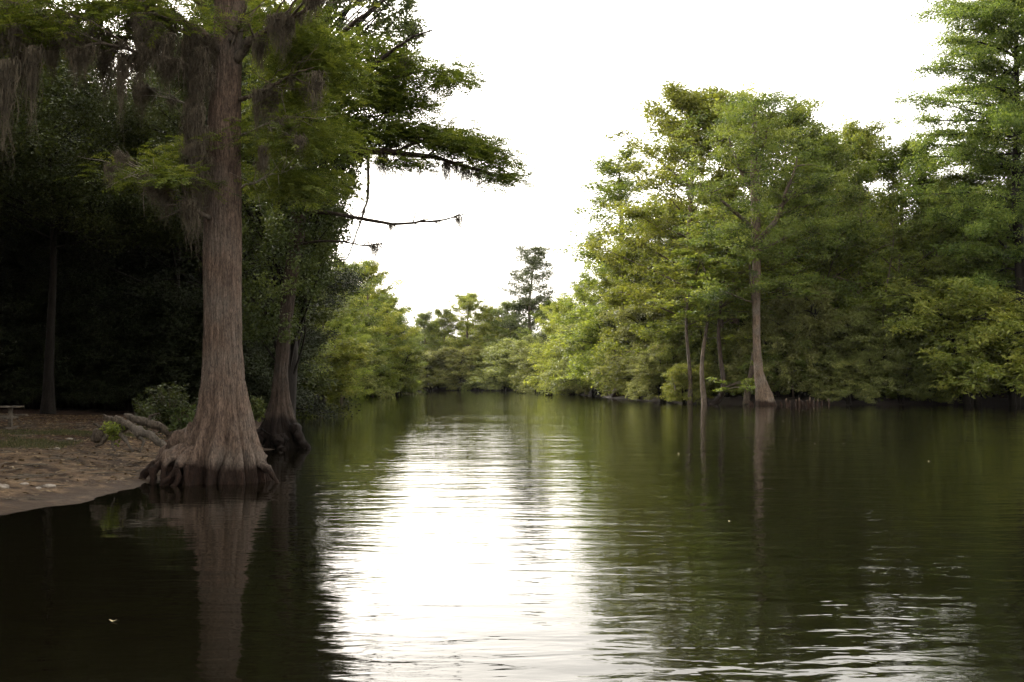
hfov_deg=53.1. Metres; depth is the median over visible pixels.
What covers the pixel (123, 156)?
spanish moss
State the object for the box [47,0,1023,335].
sky
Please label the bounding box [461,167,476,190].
spanish moss
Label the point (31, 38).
spanish moss
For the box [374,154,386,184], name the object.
spanish moss
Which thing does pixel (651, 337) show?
undergrowth shrub
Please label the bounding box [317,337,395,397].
bank shrub
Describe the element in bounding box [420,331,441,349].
forest tree
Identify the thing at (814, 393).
undergrowth shrub
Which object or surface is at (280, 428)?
bald cypress
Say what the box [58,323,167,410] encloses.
undergrowth shrub
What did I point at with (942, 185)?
broadleaf tree
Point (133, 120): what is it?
forest tree
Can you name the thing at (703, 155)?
broadleaf tree
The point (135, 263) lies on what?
forest tree
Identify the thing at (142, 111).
spanish moss
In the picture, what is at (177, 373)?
undergrowth shrub
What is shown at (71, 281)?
forest tree
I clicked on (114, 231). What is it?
forest tree
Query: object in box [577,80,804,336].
broadleaf tree
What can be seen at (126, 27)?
spanish moss
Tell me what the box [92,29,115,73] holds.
spanish moss
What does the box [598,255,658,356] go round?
forest tree
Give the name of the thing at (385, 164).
spanish moss
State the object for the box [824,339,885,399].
undergrowth shrub
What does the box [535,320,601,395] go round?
bank shrub
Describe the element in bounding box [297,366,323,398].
undergrowth shrub
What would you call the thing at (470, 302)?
broadleaf tree
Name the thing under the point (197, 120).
spanish moss
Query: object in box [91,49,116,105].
spanish moss
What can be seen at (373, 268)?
broadleaf tree
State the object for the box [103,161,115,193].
spanish moss
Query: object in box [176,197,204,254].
spanish moss
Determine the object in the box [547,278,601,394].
broadleaf tree
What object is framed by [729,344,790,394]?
undergrowth shrub
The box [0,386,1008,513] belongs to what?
ground
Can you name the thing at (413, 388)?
undergrowth shrub
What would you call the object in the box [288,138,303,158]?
spanish moss
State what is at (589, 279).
broadleaf tree
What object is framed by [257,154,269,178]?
spanish moss
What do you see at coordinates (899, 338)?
bank shrub
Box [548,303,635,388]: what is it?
bank shrub
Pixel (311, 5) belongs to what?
spanish moss
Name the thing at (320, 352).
forest tree
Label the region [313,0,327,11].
spanish moss
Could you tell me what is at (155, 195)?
spanish moss
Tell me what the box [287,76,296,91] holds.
spanish moss
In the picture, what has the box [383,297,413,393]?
forest tree
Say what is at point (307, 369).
forest tree
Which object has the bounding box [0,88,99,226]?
forest tree
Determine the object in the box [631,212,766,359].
forest tree
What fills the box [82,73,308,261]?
forest tree
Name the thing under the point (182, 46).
spanish moss
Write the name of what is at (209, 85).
spanish moss
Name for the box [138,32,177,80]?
spanish moss
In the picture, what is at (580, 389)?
undergrowth shrub
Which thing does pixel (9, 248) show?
forest tree
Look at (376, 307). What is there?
broadleaf tree
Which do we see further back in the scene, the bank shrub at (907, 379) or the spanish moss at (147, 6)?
the bank shrub at (907, 379)
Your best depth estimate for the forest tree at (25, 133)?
34.88 m
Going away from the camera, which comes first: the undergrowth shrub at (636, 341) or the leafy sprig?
the leafy sprig
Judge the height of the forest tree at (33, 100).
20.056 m
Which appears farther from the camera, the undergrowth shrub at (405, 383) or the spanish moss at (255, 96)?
the undergrowth shrub at (405, 383)
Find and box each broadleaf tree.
[304,296,346,394]
[314,265,378,386]
[324,255,394,374]
[324,315,378,399]
[333,257,422,360]
[356,295,426,393]
[356,325,397,395]
[406,326,421,358]
[409,310,450,350]
[418,307,471,357]
[435,291,497,354]
[457,303,514,355]
[463,339,484,387]
[482,298,538,343]
[492,295,556,366]
[514,298,558,343]
[525,295,574,394]
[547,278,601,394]
[559,251,633,394]
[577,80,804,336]
[582,235,668,386]
[590,198,730,392]
[613,82,848,393]
[694,97,909,392]
[728,126,927,354]
[769,114,935,314]
[825,132,1011,322]
[873,174,1008,311]
[899,201,1014,302]
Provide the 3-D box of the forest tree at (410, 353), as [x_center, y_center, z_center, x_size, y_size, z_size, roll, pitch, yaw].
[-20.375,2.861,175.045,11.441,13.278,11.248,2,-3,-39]
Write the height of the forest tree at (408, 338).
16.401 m
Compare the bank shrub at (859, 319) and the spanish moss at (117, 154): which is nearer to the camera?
the spanish moss at (117, 154)
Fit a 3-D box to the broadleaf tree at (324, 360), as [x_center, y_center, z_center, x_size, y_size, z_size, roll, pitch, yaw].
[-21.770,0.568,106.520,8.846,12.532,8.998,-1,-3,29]
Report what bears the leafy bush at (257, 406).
on the ground at (77, 492)
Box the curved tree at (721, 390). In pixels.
[696,247,755,404]
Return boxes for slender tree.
[640,207,744,403]
[650,234,702,323]
[657,240,763,404]
[673,171,763,395]
[673,205,829,404]
[769,297,800,397]
[844,209,923,399]
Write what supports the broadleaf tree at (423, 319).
on the ground at (77, 492)
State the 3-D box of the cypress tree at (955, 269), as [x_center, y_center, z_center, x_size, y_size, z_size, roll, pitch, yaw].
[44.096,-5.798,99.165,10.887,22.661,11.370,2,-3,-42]
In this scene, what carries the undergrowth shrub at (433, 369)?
on the ground at (77, 492)
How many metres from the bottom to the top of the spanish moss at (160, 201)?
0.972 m
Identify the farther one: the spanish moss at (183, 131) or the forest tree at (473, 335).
the forest tree at (473, 335)
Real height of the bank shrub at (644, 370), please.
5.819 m
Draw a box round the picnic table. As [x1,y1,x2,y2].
[0,406,27,428]
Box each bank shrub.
[300,336,376,401]
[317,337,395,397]
[356,350,407,395]
[381,347,428,394]
[410,347,466,390]
[425,345,490,390]
[459,341,528,390]
[475,334,544,390]
[506,358,533,390]
[508,342,568,393]
[523,333,578,394]
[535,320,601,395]
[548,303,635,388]
[580,298,681,396]
[615,362,645,398]
[619,350,679,401]
[641,319,700,383]
[657,360,713,403]
[749,285,861,396]
[808,302,897,392]
[814,358,885,404]
[837,346,923,401]
[860,274,1023,404]
[875,356,929,403]
[885,314,957,397]
[911,366,962,404]
[929,288,1023,404]
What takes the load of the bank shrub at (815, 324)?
on the ground at (77, 492)
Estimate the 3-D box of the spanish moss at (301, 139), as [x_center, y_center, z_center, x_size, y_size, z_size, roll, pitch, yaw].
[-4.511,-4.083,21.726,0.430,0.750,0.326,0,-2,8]
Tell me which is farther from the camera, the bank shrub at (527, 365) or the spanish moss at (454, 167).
the bank shrub at (527, 365)
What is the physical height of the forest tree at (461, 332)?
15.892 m
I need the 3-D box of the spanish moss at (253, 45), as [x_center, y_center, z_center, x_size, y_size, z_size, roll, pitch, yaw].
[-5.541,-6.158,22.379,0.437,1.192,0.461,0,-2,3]
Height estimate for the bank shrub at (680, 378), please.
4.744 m
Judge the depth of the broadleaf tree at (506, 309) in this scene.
234.51 m
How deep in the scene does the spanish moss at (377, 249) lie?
32.33 m
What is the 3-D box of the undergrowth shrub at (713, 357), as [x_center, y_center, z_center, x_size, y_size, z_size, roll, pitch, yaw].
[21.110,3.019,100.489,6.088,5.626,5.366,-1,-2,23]
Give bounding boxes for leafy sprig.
[99,421,125,446]
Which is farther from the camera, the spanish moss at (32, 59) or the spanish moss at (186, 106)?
the spanish moss at (186, 106)
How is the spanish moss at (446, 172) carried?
hanging from the bald cypress at (280, 428)
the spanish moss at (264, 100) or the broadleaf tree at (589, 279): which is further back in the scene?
the broadleaf tree at (589, 279)
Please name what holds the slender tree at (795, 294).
on the ground at (77, 492)
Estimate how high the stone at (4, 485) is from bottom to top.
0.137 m
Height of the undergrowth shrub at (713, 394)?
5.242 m
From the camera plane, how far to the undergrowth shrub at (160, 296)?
51.59 m
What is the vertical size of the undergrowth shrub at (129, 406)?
6.272 m
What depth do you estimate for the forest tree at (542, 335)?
194.90 m
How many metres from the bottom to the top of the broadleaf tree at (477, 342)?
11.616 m
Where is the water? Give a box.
[0,390,1023,681]
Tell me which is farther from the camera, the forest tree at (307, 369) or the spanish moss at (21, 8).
the forest tree at (307, 369)
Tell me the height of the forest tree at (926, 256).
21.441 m
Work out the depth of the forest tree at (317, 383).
64.77 m
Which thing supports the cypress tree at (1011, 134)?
on the ground at (77, 492)
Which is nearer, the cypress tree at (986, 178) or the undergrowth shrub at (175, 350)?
the undergrowth shrub at (175, 350)
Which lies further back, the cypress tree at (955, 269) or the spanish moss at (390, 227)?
the cypress tree at (955, 269)
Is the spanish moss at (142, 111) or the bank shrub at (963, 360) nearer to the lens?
the spanish moss at (142, 111)
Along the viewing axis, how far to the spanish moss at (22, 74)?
21.84 m
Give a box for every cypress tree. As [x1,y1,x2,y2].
[551,142,661,397]
[916,167,1014,395]
[924,145,1023,397]
[995,99,1023,271]
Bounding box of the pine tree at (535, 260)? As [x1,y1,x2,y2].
[493,243,560,340]
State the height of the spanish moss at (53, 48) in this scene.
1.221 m
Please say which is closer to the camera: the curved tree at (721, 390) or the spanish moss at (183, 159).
the spanish moss at (183, 159)
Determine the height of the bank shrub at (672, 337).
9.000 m
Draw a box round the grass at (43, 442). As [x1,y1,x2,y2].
[0,428,164,448]
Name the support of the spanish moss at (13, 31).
hanging from the bald cypress at (216, 441)
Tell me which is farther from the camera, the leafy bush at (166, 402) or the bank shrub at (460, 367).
the bank shrub at (460, 367)
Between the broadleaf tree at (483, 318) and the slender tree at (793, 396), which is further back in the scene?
the broadleaf tree at (483, 318)
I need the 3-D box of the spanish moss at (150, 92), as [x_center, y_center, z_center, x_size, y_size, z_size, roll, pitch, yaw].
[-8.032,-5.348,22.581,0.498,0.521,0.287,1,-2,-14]
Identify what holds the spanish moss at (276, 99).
hanging from the bald cypress at (216, 441)
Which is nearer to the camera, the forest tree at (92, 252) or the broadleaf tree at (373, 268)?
the forest tree at (92, 252)
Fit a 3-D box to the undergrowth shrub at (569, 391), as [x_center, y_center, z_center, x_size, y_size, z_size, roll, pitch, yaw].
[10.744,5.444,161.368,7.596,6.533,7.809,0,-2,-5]
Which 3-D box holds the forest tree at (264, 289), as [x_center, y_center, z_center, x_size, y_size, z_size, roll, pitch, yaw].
[-20.366,-5.120,70.184,17.956,20.926,16.597,-1,-2,26]
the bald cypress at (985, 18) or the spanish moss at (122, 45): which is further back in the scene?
the bald cypress at (985, 18)
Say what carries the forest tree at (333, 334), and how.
on the ground at (77, 492)
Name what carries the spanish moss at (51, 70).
hanging from the bald cypress at (216, 441)
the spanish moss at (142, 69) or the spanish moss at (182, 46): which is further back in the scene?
the spanish moss at (182, 46)
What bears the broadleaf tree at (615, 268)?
on the ground at (77, 492)
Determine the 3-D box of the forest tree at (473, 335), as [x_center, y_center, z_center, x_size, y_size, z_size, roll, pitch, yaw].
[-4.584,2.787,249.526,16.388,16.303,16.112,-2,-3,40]
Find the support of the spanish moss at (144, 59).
hanging from the bald cypress at (216, 441)
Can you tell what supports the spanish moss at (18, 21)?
hanging from the bald cypress at (216, 441)
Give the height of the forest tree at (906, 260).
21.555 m
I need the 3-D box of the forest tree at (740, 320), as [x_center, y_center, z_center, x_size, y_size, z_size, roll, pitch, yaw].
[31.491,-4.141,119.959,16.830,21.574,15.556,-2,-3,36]
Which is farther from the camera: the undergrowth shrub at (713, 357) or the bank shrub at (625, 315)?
the bank shrub at (625, 315)
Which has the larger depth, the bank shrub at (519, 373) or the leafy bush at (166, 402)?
the bank shrub at (519, 373)
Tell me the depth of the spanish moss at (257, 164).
22.05 m
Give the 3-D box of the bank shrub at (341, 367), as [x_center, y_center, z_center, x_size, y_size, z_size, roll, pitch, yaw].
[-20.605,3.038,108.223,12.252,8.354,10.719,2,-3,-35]
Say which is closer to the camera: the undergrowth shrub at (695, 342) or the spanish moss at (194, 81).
the spanish moss at (194, 81)
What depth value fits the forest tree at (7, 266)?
55.45 m
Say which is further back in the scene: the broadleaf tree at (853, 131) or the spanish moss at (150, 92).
the broadleaf tree at (853, 131)
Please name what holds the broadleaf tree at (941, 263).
on the ground at (77, 492)
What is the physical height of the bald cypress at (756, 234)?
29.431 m
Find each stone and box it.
[0,484,8,487]
[42,484,55,486]
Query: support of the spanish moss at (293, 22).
hanging from the bald cypress at (216, 441)
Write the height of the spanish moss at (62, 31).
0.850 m
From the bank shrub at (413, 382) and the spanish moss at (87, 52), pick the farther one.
the bank shrub at (413, 382)
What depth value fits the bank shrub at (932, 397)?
92.40 m
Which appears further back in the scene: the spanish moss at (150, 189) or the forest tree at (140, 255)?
the forest tree at (140, 255)
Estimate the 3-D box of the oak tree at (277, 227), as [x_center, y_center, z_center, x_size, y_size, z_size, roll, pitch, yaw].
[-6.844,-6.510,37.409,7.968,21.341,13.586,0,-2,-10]
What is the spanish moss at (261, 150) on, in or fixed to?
hanging from the bald cypress at (216, 441)
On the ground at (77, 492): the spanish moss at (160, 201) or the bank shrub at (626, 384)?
the bank shrub at (626, 384)
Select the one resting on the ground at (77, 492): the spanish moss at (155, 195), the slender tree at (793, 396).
the slender tree at (793, 396)
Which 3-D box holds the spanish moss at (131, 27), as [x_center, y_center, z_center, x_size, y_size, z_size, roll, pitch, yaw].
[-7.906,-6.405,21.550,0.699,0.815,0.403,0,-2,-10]
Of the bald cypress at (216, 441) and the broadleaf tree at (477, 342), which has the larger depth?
the broadleaf tree at (477, 342)
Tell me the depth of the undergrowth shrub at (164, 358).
50.52 m
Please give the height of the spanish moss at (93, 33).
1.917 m
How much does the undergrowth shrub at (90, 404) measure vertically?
7.793 m
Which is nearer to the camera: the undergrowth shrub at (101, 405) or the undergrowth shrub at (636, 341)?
the undergrowth shrub at (101, 405)
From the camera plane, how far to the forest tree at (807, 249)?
117.07 m
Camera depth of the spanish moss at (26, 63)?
21.01 m
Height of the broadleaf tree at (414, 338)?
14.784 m
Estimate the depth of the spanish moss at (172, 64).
21.73 m
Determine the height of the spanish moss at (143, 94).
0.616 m
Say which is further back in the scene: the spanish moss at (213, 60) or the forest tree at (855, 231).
the forest tree at (855, 231)
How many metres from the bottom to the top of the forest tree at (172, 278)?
24.784 m
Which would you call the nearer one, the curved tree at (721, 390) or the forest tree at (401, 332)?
the curved tree at (721, 390)
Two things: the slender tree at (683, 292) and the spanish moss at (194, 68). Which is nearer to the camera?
the spanish moss at (194, 68)
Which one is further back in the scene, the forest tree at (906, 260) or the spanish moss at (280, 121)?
the forest tree at (906, 260)
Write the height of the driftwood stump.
0.948 m
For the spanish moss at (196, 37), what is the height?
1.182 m
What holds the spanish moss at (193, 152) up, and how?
hanging from the bald cypress at (216, 441)
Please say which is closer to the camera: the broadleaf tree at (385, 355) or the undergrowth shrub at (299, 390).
the undergrowth shrub at (299, 390)
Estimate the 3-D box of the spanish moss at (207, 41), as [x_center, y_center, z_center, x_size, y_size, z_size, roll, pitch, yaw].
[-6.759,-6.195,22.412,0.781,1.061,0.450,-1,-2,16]
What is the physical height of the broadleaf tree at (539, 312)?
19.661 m
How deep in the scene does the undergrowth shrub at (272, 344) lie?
53.61 m
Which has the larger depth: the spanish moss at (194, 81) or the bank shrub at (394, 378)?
the bank shrub at (394, 378)
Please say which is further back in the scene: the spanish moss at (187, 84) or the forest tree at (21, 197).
the forest tree at (21, 197)
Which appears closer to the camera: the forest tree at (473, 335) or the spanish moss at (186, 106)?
the spanish moss at (186, 106)
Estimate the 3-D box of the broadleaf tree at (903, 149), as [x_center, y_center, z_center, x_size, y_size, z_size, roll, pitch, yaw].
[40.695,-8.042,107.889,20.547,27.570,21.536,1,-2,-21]
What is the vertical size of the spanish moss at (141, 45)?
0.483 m
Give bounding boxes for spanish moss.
[0,56,21,172]
[1,8,36,41]
[2,0,14,13]
[2,21,28,70]
[9,42,29,120]
[10,1,32,20]
[16,43,47,148]
[21,30,48,58]
[22,44,43,83]
[26,8,49,43]
[43,42,59,87]
[43,49,60,72]
[45,37,63,84]
[51,20,70,53]
[54,30,93,78]
[61,7,85,71]
[64,47,85,94]
[70,43,100,88]
[81,16,99,36]
[84,0,106,87]
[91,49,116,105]
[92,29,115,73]
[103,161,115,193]
[109,51,136,135]
[112,150,123,175]
[113,149,130,177]
[115,34,134,54]
[115,51,134,88]
[116,38,127,52]
[120,19,132,39]
[122,18,150,48]
[126,158,137,170]
[128,11,146,47]
[128,51,150,114]
[130,46,157,92]
[130,54,145,78]
[130,81,148,128]
[132,82,149,103]
[132,172,170,211]
[134,41,151,61]
[134,41,154,69]
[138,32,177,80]
[140,2,155,36]
[140,20,164,40]
[142,184,167,212]
[144,87,158,107]
[150,56,187,99]
[155,186,167,219]
[158,186,178,233]
[160,35,177,84]
[161,16,177,34]
[163,98,179,115]
[166,9,181,56]
[173,145,194,232]
[175,37,196,98]
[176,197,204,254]
[177,116,190,147]
[178,94,202,168]
[180,56,198,136]
[180,139,205,221]
[181,25,202,63]
[182,23,197,42]
[182,103,206,188]
[184,163,211,256]
[187,72,209,110]
[188,60,214,102]
[191,44,211,90]
[191,125,216,204]
[195,33,219,68]
[198,69,215,109]
[198,153,218,213]
[207,41,221,90]
[239,18,252,34]
[245,86,269,145]
[248,34,269,83]
[251,33,270,63]
[251,157,266,181]
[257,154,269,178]
[258,10,291,56]
[258,91,273,126]
[258,142,268,180]
[261,87,284,139]
[263,82,273,98]
[274,12,294,68]
[275,115,300,145]
[286,14,297,38]
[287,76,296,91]
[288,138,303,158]
[290,131,309,160]
[294,85,312,104]
[295,14,307,29]
[300,0,329,25]
[302,70,328,127]
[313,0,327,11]
[365,241,385,263]
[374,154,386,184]
[376,154,394,178]
[387,222,394,233]
[398,55,414,79]
[441,158,451,195]
[447,158,464,183]
[451,214,463,233]
[458,167,466,187]
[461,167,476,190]
[471,171,485,192]
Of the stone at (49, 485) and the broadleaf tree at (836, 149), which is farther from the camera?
the broadleaf tree at (836, 149)
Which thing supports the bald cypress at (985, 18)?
on the ground at (77, 492)
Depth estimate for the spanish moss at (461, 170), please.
30.87 m
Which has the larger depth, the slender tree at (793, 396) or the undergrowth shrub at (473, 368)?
the undergrowth shrub at (473, 368)
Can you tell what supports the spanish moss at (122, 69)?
hanging from the bald cypress at (216, 441)
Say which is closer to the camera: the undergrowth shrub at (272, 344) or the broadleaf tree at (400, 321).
the undergrowth shrub at (272, 344)
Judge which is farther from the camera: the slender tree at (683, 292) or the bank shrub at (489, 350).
the bank shrub at (489, 350)
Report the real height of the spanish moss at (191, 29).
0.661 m
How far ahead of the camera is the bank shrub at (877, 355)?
92.36 m
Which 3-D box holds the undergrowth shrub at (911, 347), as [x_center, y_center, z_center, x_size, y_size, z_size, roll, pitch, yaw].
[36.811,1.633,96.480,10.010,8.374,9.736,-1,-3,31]
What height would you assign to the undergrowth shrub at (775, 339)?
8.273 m
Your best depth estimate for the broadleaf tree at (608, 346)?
113.38 m
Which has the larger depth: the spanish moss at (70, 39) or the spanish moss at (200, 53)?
the spanish moss at (200, 53)
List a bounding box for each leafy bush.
[132,394,155,430]
[135,381,197,439]
[165,402,195,431]
[250,395,266,422]
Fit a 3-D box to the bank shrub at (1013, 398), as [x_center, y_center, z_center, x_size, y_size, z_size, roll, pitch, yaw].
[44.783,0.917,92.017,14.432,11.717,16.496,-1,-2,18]
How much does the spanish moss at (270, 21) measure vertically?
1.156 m
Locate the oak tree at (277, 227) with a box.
[241,0,430,416]
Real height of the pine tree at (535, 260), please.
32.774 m
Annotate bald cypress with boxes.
[0,0,387,485]
[257,0,549,449]
[668,89,857,404]
[885,0,1023,404]
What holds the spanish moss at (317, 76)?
hanging from the bald cypress at (216, 441)
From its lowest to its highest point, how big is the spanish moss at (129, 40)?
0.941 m
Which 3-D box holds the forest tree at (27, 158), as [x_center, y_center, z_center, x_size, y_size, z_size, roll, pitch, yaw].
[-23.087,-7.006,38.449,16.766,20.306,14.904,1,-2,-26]
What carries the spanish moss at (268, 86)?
hanging from the bald cypress at (216, 441)
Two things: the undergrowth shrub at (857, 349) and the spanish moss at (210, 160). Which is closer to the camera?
the spanish moss at (210, 160)
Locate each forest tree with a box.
[0,0,120,149]
[0,2,72,178]
[0,6,131,209]
[0,7,202,413]
[0,23,201,406]
[0,47,93,161]
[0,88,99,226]
[0,109,188,407]
[0,123,104,407]
[0,183,117,283]
[2,187,250,296]
[11,80,314,407]
[22,73,313,351]
[52,72,366,417]
[69,0,339,244]
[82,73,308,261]
[84,0,349,246]
[97,204,369,388]
[99,243,322,374]
[104,205,377,359]
[117,205,345,399]
[191,241,352,350]
[298,349,330,376]
[299,341,334,378]
[357,288,407,378]
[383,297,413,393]
[387,306,424,378]
[393,324,427,383]
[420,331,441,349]
[443,323,477,345]
[469,322,501,353]
[536,311,565,344]
[577,267,642,328]
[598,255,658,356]
[628,240,682,341]
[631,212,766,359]
[738,187,875,300]
[739,233,839,331]
[749,193,893,318]
[761,204,865,298]
[837,220,918,312]
[870,240,944,300]
[897,219,960,308]
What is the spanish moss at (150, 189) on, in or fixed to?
hanging from the bald cypress at (216, 441)
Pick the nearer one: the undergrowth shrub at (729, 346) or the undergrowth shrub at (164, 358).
the undergrowth shrub at (164, 358)
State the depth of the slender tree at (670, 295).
96.79 m
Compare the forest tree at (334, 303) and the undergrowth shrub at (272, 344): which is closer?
the undergrowth shrub at (272, 344)
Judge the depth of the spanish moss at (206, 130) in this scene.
22.04 m
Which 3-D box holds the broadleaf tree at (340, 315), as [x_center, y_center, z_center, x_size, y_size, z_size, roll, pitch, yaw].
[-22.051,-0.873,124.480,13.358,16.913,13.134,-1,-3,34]
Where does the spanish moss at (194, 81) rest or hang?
hanging from the bald cypress at (216, 441)
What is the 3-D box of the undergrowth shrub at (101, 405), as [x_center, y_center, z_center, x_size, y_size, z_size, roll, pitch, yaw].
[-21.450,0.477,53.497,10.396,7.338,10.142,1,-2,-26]
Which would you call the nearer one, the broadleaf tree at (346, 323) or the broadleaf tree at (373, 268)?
the broadleaf tree at (346, 323)
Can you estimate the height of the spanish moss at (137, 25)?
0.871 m
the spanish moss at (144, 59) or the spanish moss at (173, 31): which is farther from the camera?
the spanish moss at (173, 31)
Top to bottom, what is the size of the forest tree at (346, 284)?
20.670 m
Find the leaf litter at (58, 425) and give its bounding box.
[0,413,257,497]
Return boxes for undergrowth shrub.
[0,285,197,410]
[13,289,177,408]
[36,295,198,411]
[55,282,201,412]
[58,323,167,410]
[62,285,191,406]
[99,288,272,413]
[105,266,332,412]
[108,291,307,412]
[113,307,267,409]
[157,316,274,405]
[272,338,313,405]
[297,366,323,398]
[394,357,415,394]
[398,363,425,393]
[422,360,444,387]
[462,364,495,389]
[560,357,591,394]
[569,350,607,394]
[604,340,635,391]
[622,339,647,387]
[631,322,706,396]
[647,338,718,394]
[663,318,740,395]
[692,348,720,395]
[695,344,739,396]
[705,327,767,395]
[724,313,831,397]
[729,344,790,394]
[761,340,819,396]
[776,339,844,398]
[778,328,828,397]
[803,309,880,393]
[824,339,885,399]
[852,314,958,398]
[906,315,958,355]
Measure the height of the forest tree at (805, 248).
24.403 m
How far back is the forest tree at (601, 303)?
145.08 m
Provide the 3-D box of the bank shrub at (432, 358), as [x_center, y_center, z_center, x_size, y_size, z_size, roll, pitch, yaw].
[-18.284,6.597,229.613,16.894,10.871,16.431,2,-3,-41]
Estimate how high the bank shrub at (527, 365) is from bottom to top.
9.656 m
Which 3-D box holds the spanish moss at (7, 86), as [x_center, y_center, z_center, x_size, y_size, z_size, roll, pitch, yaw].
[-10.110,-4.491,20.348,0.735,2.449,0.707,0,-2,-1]
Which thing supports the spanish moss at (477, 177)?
hanging from the bald cypress at (280, 428)
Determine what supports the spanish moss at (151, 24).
hanging from the bald cypress at (216, 441)
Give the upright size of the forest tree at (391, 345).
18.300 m
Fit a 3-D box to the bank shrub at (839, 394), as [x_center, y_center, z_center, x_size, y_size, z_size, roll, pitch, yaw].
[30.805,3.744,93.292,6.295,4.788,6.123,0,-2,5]
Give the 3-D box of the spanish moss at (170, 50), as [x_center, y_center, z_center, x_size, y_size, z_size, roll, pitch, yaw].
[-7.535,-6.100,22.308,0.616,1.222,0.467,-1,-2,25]
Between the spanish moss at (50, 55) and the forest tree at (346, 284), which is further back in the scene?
the forest tree at (346, 284)
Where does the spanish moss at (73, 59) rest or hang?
hanging from the bald cypress at (216, 441)
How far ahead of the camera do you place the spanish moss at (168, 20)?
21.96 m
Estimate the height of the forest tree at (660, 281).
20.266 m
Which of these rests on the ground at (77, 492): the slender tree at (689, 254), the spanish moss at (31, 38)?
the slender tree at (689, 254)
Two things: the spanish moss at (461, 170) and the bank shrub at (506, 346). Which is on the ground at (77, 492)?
the bank shrub at (506, 346)
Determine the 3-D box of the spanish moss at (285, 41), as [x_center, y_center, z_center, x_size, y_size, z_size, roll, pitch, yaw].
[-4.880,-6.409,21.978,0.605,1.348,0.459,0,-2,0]
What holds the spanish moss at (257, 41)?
hanging from the bald cypress at (216, 441)
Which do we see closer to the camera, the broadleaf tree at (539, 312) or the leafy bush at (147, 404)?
the leafy bush at (147, 404)
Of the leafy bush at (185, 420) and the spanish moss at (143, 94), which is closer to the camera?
the spanish moss at (143, 94)
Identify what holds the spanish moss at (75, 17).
hanging from the bald cypress at (216, 441)
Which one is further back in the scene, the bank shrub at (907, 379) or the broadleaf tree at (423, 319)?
the broadleaf tree at (423, 319)
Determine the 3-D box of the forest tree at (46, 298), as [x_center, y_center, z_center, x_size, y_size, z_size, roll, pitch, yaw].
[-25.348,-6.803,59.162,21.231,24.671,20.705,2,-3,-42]
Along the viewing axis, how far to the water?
12.97 m
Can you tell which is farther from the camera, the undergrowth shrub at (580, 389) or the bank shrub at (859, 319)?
the undergrowth shrub at (580, 389)
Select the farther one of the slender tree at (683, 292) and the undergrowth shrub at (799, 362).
the slender tree at (683, 292)
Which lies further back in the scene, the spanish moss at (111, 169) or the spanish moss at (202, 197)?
the spanish moss at (202, 197)
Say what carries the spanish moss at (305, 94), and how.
hanging from the bald cypress at (216, 441)
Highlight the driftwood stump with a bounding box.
[90,413,172,451]
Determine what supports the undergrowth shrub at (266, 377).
on the ground at (77, 492)
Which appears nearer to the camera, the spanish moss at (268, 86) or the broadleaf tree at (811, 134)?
the spanish moss at (268, 86)
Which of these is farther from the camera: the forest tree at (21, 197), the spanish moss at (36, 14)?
the forest tree at (21, 197)
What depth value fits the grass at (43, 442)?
28.17 m
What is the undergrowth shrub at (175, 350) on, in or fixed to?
on the ground at (77, 492)
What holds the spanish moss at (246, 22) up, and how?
hanging from the bald cypress at (216, 441)
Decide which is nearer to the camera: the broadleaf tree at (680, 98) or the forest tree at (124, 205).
the forest tree at (124, 205)
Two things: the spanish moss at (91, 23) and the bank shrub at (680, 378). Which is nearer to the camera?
the spanish moss at (91, 23)
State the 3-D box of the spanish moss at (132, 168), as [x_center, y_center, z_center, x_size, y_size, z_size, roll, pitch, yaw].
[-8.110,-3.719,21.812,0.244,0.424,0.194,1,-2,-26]
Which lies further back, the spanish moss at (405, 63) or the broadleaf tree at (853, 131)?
the broadleaf tree at (853, 131)
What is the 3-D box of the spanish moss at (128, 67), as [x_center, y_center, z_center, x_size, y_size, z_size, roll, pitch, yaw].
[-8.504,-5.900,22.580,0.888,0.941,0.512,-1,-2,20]
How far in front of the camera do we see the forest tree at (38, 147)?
45.96 m
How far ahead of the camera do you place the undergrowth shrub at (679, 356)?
105.17 m
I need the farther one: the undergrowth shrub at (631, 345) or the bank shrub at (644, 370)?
the undergrowth shrub at (631, 345)
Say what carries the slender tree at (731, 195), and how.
on the ground at (77, 492)
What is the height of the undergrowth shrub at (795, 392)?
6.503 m
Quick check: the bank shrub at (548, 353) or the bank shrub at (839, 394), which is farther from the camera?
the bank shrub at (548, 353)
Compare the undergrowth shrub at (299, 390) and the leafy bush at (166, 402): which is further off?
the undergrowth shrub at (299, 390)
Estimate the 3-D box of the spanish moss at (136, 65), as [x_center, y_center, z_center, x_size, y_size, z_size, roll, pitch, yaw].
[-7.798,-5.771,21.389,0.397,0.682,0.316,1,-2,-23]
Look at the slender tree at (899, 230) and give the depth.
94.80 m
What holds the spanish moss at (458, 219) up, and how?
hanging from the bald cypress at (280, 428)
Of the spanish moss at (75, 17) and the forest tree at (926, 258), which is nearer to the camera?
the spanish moss at (75, 17)
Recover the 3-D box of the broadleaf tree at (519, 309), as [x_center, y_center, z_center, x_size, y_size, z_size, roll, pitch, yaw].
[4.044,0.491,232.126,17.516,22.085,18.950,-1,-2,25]
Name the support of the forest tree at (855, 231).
on the ground at (77, 492)
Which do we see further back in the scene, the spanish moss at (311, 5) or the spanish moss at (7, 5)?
the spanish moss at (7, 5)
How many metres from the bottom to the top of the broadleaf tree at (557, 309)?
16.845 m
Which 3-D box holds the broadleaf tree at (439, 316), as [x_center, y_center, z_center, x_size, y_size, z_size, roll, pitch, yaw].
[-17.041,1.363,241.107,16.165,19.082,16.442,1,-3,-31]

